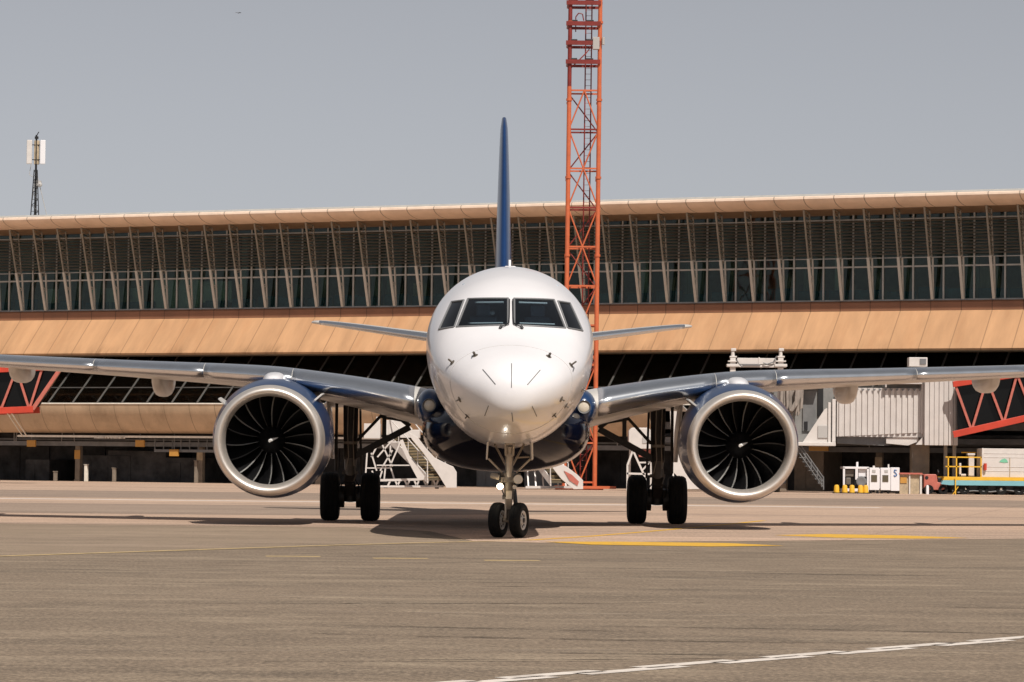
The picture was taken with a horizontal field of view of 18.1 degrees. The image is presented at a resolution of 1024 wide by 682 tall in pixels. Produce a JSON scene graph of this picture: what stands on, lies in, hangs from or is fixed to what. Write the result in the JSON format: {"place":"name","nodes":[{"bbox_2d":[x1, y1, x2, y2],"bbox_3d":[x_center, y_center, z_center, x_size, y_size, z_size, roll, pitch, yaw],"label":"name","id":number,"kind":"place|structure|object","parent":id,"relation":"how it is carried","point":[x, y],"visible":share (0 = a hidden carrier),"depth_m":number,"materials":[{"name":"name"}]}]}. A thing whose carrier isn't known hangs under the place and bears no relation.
{"place":"outdoors","nodes":[
{"label":"outdoors","id":0,"kind":"place"},
{"bbox_2d":[0,523,1023,681],"bbox_3d":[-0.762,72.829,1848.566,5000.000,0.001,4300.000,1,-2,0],"label":"ground","id":1,"kind":"structure","parent":0,"point":[275,614],"depth_m":27.27,"materials":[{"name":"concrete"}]},
{"bbox_2d":[0,524,452,555],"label":"asphalt patch","id":2,"kind":"object","parent":1,"relation":"on","point":[25,539],"visible":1,"depth_m":53.15,"materials":[{"name":"grey asphalt"}]},
{"bbox_2d":[6,540,522,555],"bbox_3d":[-4.795,2.932,44.821,0.572,0.001,20.171,-1,-3,29],"label":"taxiway line","id":3,"kind":"object","parent":1,"relation":"on","point":[252,547],"visible":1,"depth_m":46.40,"materials":[{"name":"yellow paint"}]},
{"bbox_2d":[486,560,538,560],"bbox_3d":[0.001,2.878,42.092,0.725,0.001,0.260,1,-2,-8],"label":"lane dash","id":4,"kind":"object","parent":1,"relation":"on","point":[512,560],"visible":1,"depth_m":42.04,"materials":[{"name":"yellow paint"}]},
{"bbox_2d":[558,542,780,545],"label":"yellow painted ground marking","id":5,"kind":"structure","parent":1,"relation":"on","point":[666,543],"depth_m":51.79,"materials":[{"name":"yellow paint"}]},
{"bbox_2d":[441,636,1023,681],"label":"roadway marking","id":6,"kind":"object","parent":1,"relation":"on","point":[645,667],"visible":1,"depth_m":20.65,"materials":[{"name":"white paint"}]},
{"bbox_2d":[0,480,1023,542],"bbox_3d":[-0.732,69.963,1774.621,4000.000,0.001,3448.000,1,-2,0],"label":"concrete apron","id":7,"kind":"object","parent":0,"point":[776,523],"visible":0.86,"depth_m":76.26,"materials":[{"name":"grey concrete"}]},
{"bbox_2d":[0,367,60,436],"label":"truss walkway","id":8,"kind":"structure","parent":7,"relation":"on","point":[22,398],"depth_m":170.25,"materials":[{"name":"red paint"}]},
{"bbox_2d":[0,502,581,514],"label":"grey slab strip","id":9,"kind":"object","parent":7,"relation":"on","point":[161,508],"visible":0.75,"depth_m":84.31,"materials":[{"name":"grey concrete"}]},
{"bbox_2d":[364,417,456,488],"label":"boarding stairs","id":10,"kind":"structure","parent":7,"relation":"on","point":[425,464],"depth_m":164.95,"materials":[{"name":"white metal"}]},
{"bbox_2d":[0,498,879,507],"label":"pale slab line","id":11,"kind":"object","parent":7,"relation":"on","point":[424,502],"visible":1,"depth_m":103.85,"materials":[{"name":"white paint"}]},
{"bbox_2d":[0,117,1023,537],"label":"airliner","id":12,"kind":"object","parent":7,"relation":"on","point":[510,361],"visible":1,"depth_m":64.86,"materials":[{"name":"white paint"}]},
{"bbox_2d":[438,299,464,329],"bbox_3d":[-1.043,-0.454,55.248,0.386,0.558,1.140,0,-2,11],"label":"cockpit window","id":13,"kind":"structure","parent":12,"relation":"in","point":[462,300],"depth_m":55.20,"materials":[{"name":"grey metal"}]},
{"bbox_2d":[456,297,508,327],"bbox_3d":[-0.505,-0.487,54.875,0.910,0.556,1.200,1,-2,0],"label":"cockpit window","id":14,"kind":"structure","parent":12,"relation":"in","point":[507,298],"depth_m":54.89,"materials":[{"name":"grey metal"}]},
{"bbox_2d":[513,297,565,328],"bbox_3d":[0.473,-0.477,54.883,0.910,0.556,1.200,1,-2,0],"label":"cockpit window","id":15,"kind":"structure","parent":12,"relation":"in","point":[514,298],"depth_m":54.96,"materials":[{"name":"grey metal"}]},
{"bbox_2d":[557,300,582,331],"bbox_3d":[1.004,-0.432,55.264,0.386,0.558,1.140,1,-2,-12],"label":"cockpit window","id":16,"kind":"structure","parent":12,"relation":"in","point":[558,301],"depth_m":55.24,"materials":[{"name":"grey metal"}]},
{"bbox_2d":[0,188,1023,491],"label":"terminal building","id":17,"kind":"structure","parent":7,"relation":"on","point":[854,280],"depth_m":186.52,"materials":[{"name":"beige glass"}]},
{"bbox_2d":[8,236,32,311],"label":"window","id":18,"kind":"structure","parent":17,"relation":"in","point":[9,282],"depth_m":199.51,"materials":[{"name":"grey metal"}]},
{"bbox_2d":[26,132,46,214],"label":"antenna mast","id":19,"kind":"object","parent":17,"relation":"on","point":[40,146],"visible":0.82,"depth_m":205.32,"materials":[{"name":"black metal"}]},
{"bbox_2d":[31,237,55,310],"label":"window","id":20,"kind":"structure","parent":17,"relation":"in","point":[33,272],"depth_m":198.78,"materials":[{"name":"grey metal"}]},
{"bbox_2d":[42,357,79,402],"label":"sloping window","id":21,"kind":"structure","parent":17,"relation":"in","point":[62,375],"depth_m":194.89,"materials":[{"name":"black glass"}]},
{"bbox_2d":[55,234,79,310],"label":"window","id":22,"kind":"structure","parent":17,"relation":"in","point":[56,282],"depth_m":198.05,"materials":[{"name":"grey metal"}]},
{"bbox_2d":[47,357,103,402],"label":"sloping window","id":23,"kind":"structure","parent":17,"relation":"in","point":[71,385],"depth_m":194.22,"materials":[{"name":"black glass"}]},
{"bbox_2d":[79,233,103,310],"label":"window","id":24,"kind":"structure","parent":17,"relation":"in","point":[80,271],"depth_m":197.33,"materials":[{"name":"grey metal"}]},
{"bbox_2d":[72,357,127,402],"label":"sloping window","id":25,"kind":"structure","parent":17,"relation":"in","point":[96,384],"depth_m":193.51,"materials":[{"name":"black glass"}]},
{"bbox_2d":[103,233,127,310],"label":"window","id":26,"kind":"structure","parent":17,"relation":"in","point":[104,270],"depth_m":196.66,"materials":[{"name":"grey metal"}]},
{"bbox_2d":[96,357,151,402],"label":"sloping window","id":27,"kind":"structure","parent":17,"relation":"in","point":[117,389],"depth_m":192.76,"materials":[{"name":"black glass"}]},
{"bbox_2d":[127,233,151,309],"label":"window","id":28,"kind":"structure","parent":17,"relation":"in","point":[128,270],"depth_m":195.94,"materials":[{"name":"grey metal"}]},
{"bbox_2d":[121,357,175,402],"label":"sloping window","id":29,"kind":"structure","parent":17,"relation":"in","point":[141,390],"depth_m":191.96,"materials":[{"name":"black glass"}]},
{"bbox_2d":[151,232,176,309],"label":"window","id":30,"kind":"structure","parent":17,"relation":"in","point":[152,287],"depth_m":195.17,"materials":[{"name":"grey metal"}]},
{"bbox_2d":[146,357,200,402],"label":"sloping window","id":31,"kind":"structure","parent":17,"relation":"in","point":[153,398],"depth_m":190.98,"materials":[{"name":"black glass"}]},
{"bbox_2d":[176,232,200,309],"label":"window","id":32,"kind":"structure","parent":17,"relation":"in","point":[177,269],"depth_m":194.51,"materials":[{"name":"grey metal"}]},
{"bbox_2d":[171,356,226,402],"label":"sloping window","id":33,"kind":"structure","parent":17,"relation":"in","point":[190,392],"depth_m":190.51,"materials":[{"name":"black glass"}]},
{"bbox_2d":[200,231,225,308],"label":"window","id":34,"kind":"structure","parent":17,"relation":"in","point":[202,232],"depth_m":193.75,"materials":[{"name":"grey metal"}]},
{"bbox_2d":[196,356,251,402],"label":"sloping window","id":35,"kind":"structure","parent":17,"relation":"in","point":[211,394],"depth_m":189.77,"materials":[{"name":"black glass"}]},
{"bbox_2d":[225,230,250,308],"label":"window","id":36,"kind":"structure","parent":17,"relation":"in","point":[227,232],"depth_m":193.04,"materials":[{"name":"grey metal"}]},
{"bbox_2d":[221,356,276,402],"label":"sloping window","id":37,"kind":"structure","parent":17,"relation":"in","point":[254,360],"depth_m":191.02,"materials":[{"name":"black glass"}]},
{"bbox_2d":[250,229,275,308],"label":"window","id":38,"kind":"structure","parent":17,"relation":"in","point":[252,231],"depth_m":192.33,"materials":[{"name":"grey metal"}]},
{"bbox_2d":[271,356,301,367],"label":"sloping window","id":39,"kind":"structure","parent":17,"relation":"in","point":[280,361],"depth_m":190.37,"materials":[{"name":"black glass"}]},
{"bbox_2d":[275,229,301,307],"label":"window","id":40,"kind":"structure","parent":17,"relation":"in","point":[277,230],"depth_m":191.63,"materials":[{"name":"grey metal"}]},
{"bbox_2d":[295,356,327,370],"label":"sloping window","id":41,"kind":"structure","parent":17,"relation":"in","point":[314,363],"depth_m":189.54,"materials":[{"name":"black glass"}]},
{"bbox_2d":[301,229,326,307],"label":"window","id":42,"kind":"structure","parent":17,"relation":"in","point":[302,267],"depth_m":190.93,"materials":[{"name":"grey metal"}]},
{"bbox_2d":[319,356,353,402],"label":"sloping window","id":43,"kind":"structure","parent":17,"relation":"in","point":[333,364],"depth_m":188.71,"materials":[{"name":"black glass"}]},
{"bbox_2d":[326,227,352,307],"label":"window","id":44,"kind":"structure","parent":17,"relation":"in","point":[328,229],"depth_m":190.19,"materials":[{"name":"grey metal"}]},
{"bbox_2d":[343,356,379,377],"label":"sloping window","id":45,"kind":"structure","parent":17,"relation":"in","point":[360,366],"depth_m":187.88,"materials":[{"name":"black glass"}]},
{"bbox_2d":[352,227,378,307],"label":"window","id":46,"kind":"structure","parent":17,"relation":"in","point":[354,228],"depth_m":189.49,"materials":[{"name":"grey metal"}]},
{"bbox_2d":[367,355,405,381],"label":"sloping window","id":47,"kind":"structure","parent":17,"relation":"in","point":[385,368],"depth_m":187.01,"materials":[{"name":"black glass"}]},
{"bbox_2d":[378,226,404,306],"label":"window","id":48,"kind":"structure","parent":17,"relation":"in","point":[379,275],"depth_m":188.75,"materials":[{"name":"grey metal"}]},
{"bbox_2d":[391,355,427,385],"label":"sloping window","id":49,"kind":"structure","parent":17,"relation":"in","point":[412,367],"depth_m":186.14,"materials":[{"name":"black glass"}]},
{"bbox_2d":[404,226,431,306],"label":"window","id":50,"kind":"structure","parent":17,"relation":"in","point":[406,227],"depth_m":188.02,"materials":[{"name":"grey metal"}]},
{"bbox_2d":[415,364,433,388],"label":"sloping window","id":51,"kind":"structure","parent":17,"relation":"in","point":[424,381],"depth_m":184.83,"materials":[{"name":"black glass"}]},
{"bbox_2d":[431,225,457,306],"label":"window","id":52,"kind":"structure","parent":17,"relation":"in","point":[432,264],"depth_m":187.33,"materials":[{"name":"grey metal"}]},
{"bbox_2d":[457,224,484,283],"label":"window","id":53,"kind":"structure","parent":17,"relation":"in","point":[459,226],"depth_m":186.64,"materials":[{"name":"grey metal"}]},
{"bbox_2d":[484,224,511,269],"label":"window","id":54,"kind":"structure","parent":17,"relation":"in","point":[485,263],"depth_m":186.01,"materials":[{"name":"grey metal"}]},
{"bbox_2d":[511,224,538,265],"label":"window","id":55,"kind":"structure","parent":17,"relation":"in","point":[513,227],"depth_m":185.24,"materials":[{"name":"grey metal"}]},
{"bbox_2d":[539,223,564,272],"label":"window","id":56,"kind":"structure","parent":17,"relation":"in","point":[540,264],"depth_m":184.47,"materials":[{"name":"grey metal"}]},
{"bbox_2d":[569,225,593,304],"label":"window","id":57,"kind":"structure","parent":17,"relation":"in","point":[592,225],"depth_m":183.35,"materials":[{"name":"grey metal"}]},
{"bbox_2d":[588,354,623,389],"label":"sloping window","id":58,"kind":"structure","parent":17,"relation":"in","point":[608,364],"depth_m":181.08,"materials":[{"name":"black glass"}]},
{"bbox_2d":[593,221,621,304],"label":"window","id":59,"kind":"structure","parent":17,"relation":"in","point":[603,221],"depth_m":182.92,"materials":[{"name":"grey metal"}]},
{"bbox_2d":[608,354,651,385],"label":"sloping window","id":60,"kind":"structure","parent":17,"relation":"in","point":[631,367],"depth_m":180.42,"materials":[{"name":"black glass"}]},
{"bbox_2d":[621,220,649,303],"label":"window","id":61,"kind":"structure","parent":17,"relation":"in","point":[622,262],"depth_m":182.32,"materials":[{"name":"grey metal"}]},
{"bbox_2d":[638,354,679,381],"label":"sloping window","id":62,"kind":"structure","parent":17,"relation":"in","point":[659,366],"depth_m":179.85,"materials":[{"name":"black glass"}]},
{"bbox_2d":[649,220,677,303],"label":"window","id":63,"kind":"structure","parent":17,"relation":"in","point":[650,267],"depth_m":181.61,"materials":[{"name":"grey metal"}]},
{"bbox_2d":[669,354,708,377],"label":"sloping window","id":64,"kind":"structure","parent":17,"relation":"in","point":[686,364],"depth_m":179.23,"materials":[{"name":"black glass"}]},
{"bbox_2d":[677,220,706,303],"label":"window","id":65,"kind":"structure","parent":17,"relation":"in","point":[679,221],"depth_m":180.86,"materials":[{"name":"grey metal"}]},
{"bbox_2d":[700,354,737,373],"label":"sloping window","id":66,"kind":"structure","parent":17,"relation":"in","point":[714,363],"depth_m":178.66,"materials":[{"name":"black glass"}]},
{"bbox_2d":[706,218,734,302],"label":"window","id":67,"kind":"structure","parent":17,"relation":"in","point":[707,259],"depth_m":180.15,"materials":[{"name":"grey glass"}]},
{"bbox_2d":[735,218,763,302],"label":"window","id":68,"kind":"structure","parent":17,"relation":"in","point":[736,219],"depth_m":179.45,"materials":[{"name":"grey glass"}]},
{"bbox_2d":[736,354,766,370],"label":"sloping window","id":69,"kind":"structure","parent":17,"relation":"in","point":[739,355],"depth_m":178.14,"materials":[{"name":"black glass"}]},
{"bbox_2d":[760,353,795,369],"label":"sloping window","id":70,"kind":"structure","parent":17,"relation":"in","point":[789,357],"depth_m":177.32,"materials":[{"name":"black glass"}]},
{"bbox_2d":[764,217,792,301],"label":"window","id":71,"kind":"structure","parent":17,"relation":"in","point":[765,219],"depth_m":178.75,"materials":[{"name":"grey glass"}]},
{"bbox_2d":[793,217,822,301],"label":"window","id":72,"kind":"structure","parent":17,"relation":"in","point":[794,218],"depth_m":178.01,"materials":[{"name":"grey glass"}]},
{"bbox_2d":[790,353,825,368],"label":"sloping window","id":73,"kind":"structure","parent":17,"relation":"in","point":[801,360],"depth_m":176.63,"materials":[{"name":"black glass"}]},
{"bbox_2d":[819,353,854,368],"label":"sloping window","id":74,"kind":"structure","parent":17,"relation":"in","point":[831,360],"depth_m":175.89,"materials":[{"name":"black glass"}]},
{"bbox_2d":[822,216,852,301],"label":"window","id":75,"kind":"structure","parent":17,"relation":"in","point":[823,275],"depth_m":177.32,"materials":[{"name":"grey glass"}]},
{"bbox_2d":[852,215,881,300],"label":"window","id":76,"kind":"structure","parent":17,"relation":"in","point":[853,256],"depth_m":176.58,"materials":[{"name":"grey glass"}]},
{"bbox_2d":[849,353,884,387],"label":"sloping window","id":77,"kind":"structure","parent":17,"relation":"in","point":[860,360],"depth_m":175.17,"materials":[{"name":"black glass"}]},
{"bbox_2d":[871,353,915,387],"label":"sloping window","id":78,"kind":"structure","parent":17,"relation":"in","point":[890,360],"depth_m":174.53,"materials":[{"name":"black glass"}]},
{"bbox_2d":[882,215,912,300],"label":"window","id":79,"kind":"structure","parent":17,"relation":"in","point":[883,216],"depth_m":175.85,"materials":[{"name":"metal"}]},
{"bbox_2d":[912,213,942,300],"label":"window","id":80,"kind":"structure","parent":17,"relation":"in","point":[913,255],"depth_m":175.17,"materials":[{"name":"metal"}]},
{"bbox_2d":[914,353,945,366],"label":"sloping window","id":81,"kind":"structure","parent":17,"relation":"in","point":[933,359],"depth_m":173.76,"materials":[{"name":"black glass"}]},
{"bbox_2d":[942,213,973,299],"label":"window","id":82,"kind":"structure","parent":17,"relation":"in","point":[943,298],"depth_m":174.44,"materials":[{"name":"metal"}]},
{"bbox_2d":[941,352,976,366],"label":"sloping window","id":83,"kind":"structure","parent":17,"relation":"in","point":[962,358],"depth_m":173.12,"materials":[{"name":"black glass"}]},
{"bbox_2d":[973,212,1003,299],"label":"window","id":84,"kind":"structure","parent":17,"relation":"in","point":[974,254],"depth_m":173.72,"materials":[{"name":"metal"}]},
{"bbox_2d":[972,352,1007,365],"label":"sloping window","id":85,"kind":"structure","parent":17,"relation":"in","point":[982,358],"depth_m":172.41,"materials":[{"name":"black glass"}]},
{"bbox_2d":[1004,212,1023,298],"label":"window","id":86,"kind":"structure","parent":17,"relation":"in","point":[1005,213],"depth_m":173.04,"materials":[{"name":"metal"}]},
{"bbox_2d":[1004,352,1023,364],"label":"sloping window","id":87,"kind":"structure","parent":17,"relation":"in","point":[1013,358],"depth_m":171.86,"materials":[{"name":"black glass"}]},
{"bbox_2d":[0,490,1023,506],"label":"grey slab strip","id":88,"kind":"object","parent":7,"relation":"on","point":[492,498],"visible":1,"depth_m":119.73,"materials":[{"name":"grey concrete"}]},
{"bbox_2d":[526,462,582,488],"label":"boarding stairs","id":89,"kind":"structure","parent":7,"relation":"on","point":[570,478],"depth_m":164.57,"materials":[{"name":"white metal"}]},
{"bbox_2d":[555,0,615,489],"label":"lattice tower","id":90,"kind":"structure","parent":7,"relation":"on","point":[597,42],"depth_m":168.70,"materials":[{"name":"metal"}]},
{"bbox_2d":[626,428,651,490],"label":"stairs","id":91,"kind":"structure","parent":7,"relation":"on","point":[636,438],"depth_m":164.93,"materials":[{"name":"grey metal"}]},
{"bbox_2d":[531,520,761,539],"bbox_3d":[3.249,3.785,64.720,0.425,0.001,23.017,0,-2,14],"label":"taxiway line","id":92,"kind":"object","parent":7,"relation":"on","point":[648,531],"visible":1,"depth_m":61.63,"materials":[{"name":"yellow paint"}]},
{"bbox_2d":[670,411,698,488],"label":"boarding stairs","id":93,"kind":"structure","parent":7,"relation":"on","point":[678,469],"depth_m":164.07,"materials":[{"name":"white metal"}]},
{"bbox_2d":[832,485,840,492],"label":"bollard","id":94,"kind":"object","parent":7,"relation":"on","point":[836,488],"visible":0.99,"depth_m":162.22,"materials":[{"name":"yellow paint"}]},
{"bbox_2d":[841,485,847,492],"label":"bollard","id":95,"kind":"object","parent":7,"relation":"on","point":[844,489],"visible":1,"depth_m":162.22,"materials":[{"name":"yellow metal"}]},
{"bbox_2d":[848,485,855,493],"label":"bollard","id":96,"kind":"object","parent":7,"relation":"on","point":[851,489],"visible":1,"depth_m":162.22,"materials":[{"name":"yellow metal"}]},
{"bbox_2d":[840,462,868,491],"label":"ground power unit","id":97,"kind":"object","parent":7,"relation":"on","point":[856,476],"visible":0.84,"depth_m":163.31,"materials":[{"name":"white paint"}]},
{"bbox_2d":[856,485,864,493],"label":"bollard","id":98,"kind":"object","parent":7,"relation":"on","point":[860,489],"visible":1,"depth_m":162.22,"materials":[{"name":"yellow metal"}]},
{"bbox_2d":[863,485,869,493],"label":"bollard","id":99,"kind":"object","parent":7,"relation":"on","point":[865,489],"visible":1,"depth_m":162.22,"materials":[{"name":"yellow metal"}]},
{"bbox_2d":[784,534,956,538],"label":"yellow painted ground marking","id":100,"kind":"structure","parent":7,"relation":"on","point":[860,536],"depth_m":59.32,"materials":[{"name":"yellow paint"}]},
{"bbox_2d":[869,464,899,493],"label":"equipment cabinet","id":101,"kind":"object","parent":7,"relation":"on","point":[882,479],"visible":0.98,"depth_m":163.25,"materials":[{"name":"white metal"}]},
{"bbox_2d":[871,475,876,481],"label":"window","id":102,"kind":"structure","parent":101,"relation":"in","point":[873,477],"depth_m":163.23,"materials":[{"name":"brown"}]},
{"bbox_2d":[882,475,887,481],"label":"window","id":103,"kind":"structure","parent":101,"relation":"in","point":[884,477],"depth_m":163.23,"materials":[{"name":"brown"}]},
{"bbox_2d":[898,473,922,493],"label":"equipment cabinet","id":104,"kind":"object","parent":7,"relation":"on","point":[910,483],"visible":0.94,"depth_m":163.34,"materials":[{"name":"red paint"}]},
{"bbox_2d":[922,470,947,493],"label":"baggage tug","id":105,"kind":"object","parent":7,"relation":"on","point":[932,481],"visible":0.97,"depth_m":163.25,"materials":[{"name":"red paint"}]},
{"bbox_2d":[937,452,1023,494],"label":"cargo loader","id":106,"kind":"object","parent":7,"relation":"on","point":[963,484],"visible":0.98,"depth_m":163.14,"materials":[{"name":"yellow paint"}]},
{"bbox_2d":[977,448,1023,476],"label":"cargo container","id":107,"kind":"object","parent":106,"relation":"on","point":[1002,462],"visible":0.99,"depth_m":163.29,"materials":[{"name":"white metal"}]},
{"bbox_2d":[0,0,1023,215],"label":"sky","id":108,"kind":"structure","parent":0,"point":[136,105],"materials":[{"name":"grey"}]},
{"bbox_2d":[726,348,957,493],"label":"jet bridge","id":109,"kind":"structure","parent":0,"point":[922,415],"depth_m":165.91,"materials":[{"name":"grey metal"}]},
{"bbox_2d":[952,377,1023,437],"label":"truss walkway","id":110,"kind":"structure","parent":109,"relation":"attached to","point":[1002,405],"depth_m":164.74,"materials":[{"name":"red paint"}]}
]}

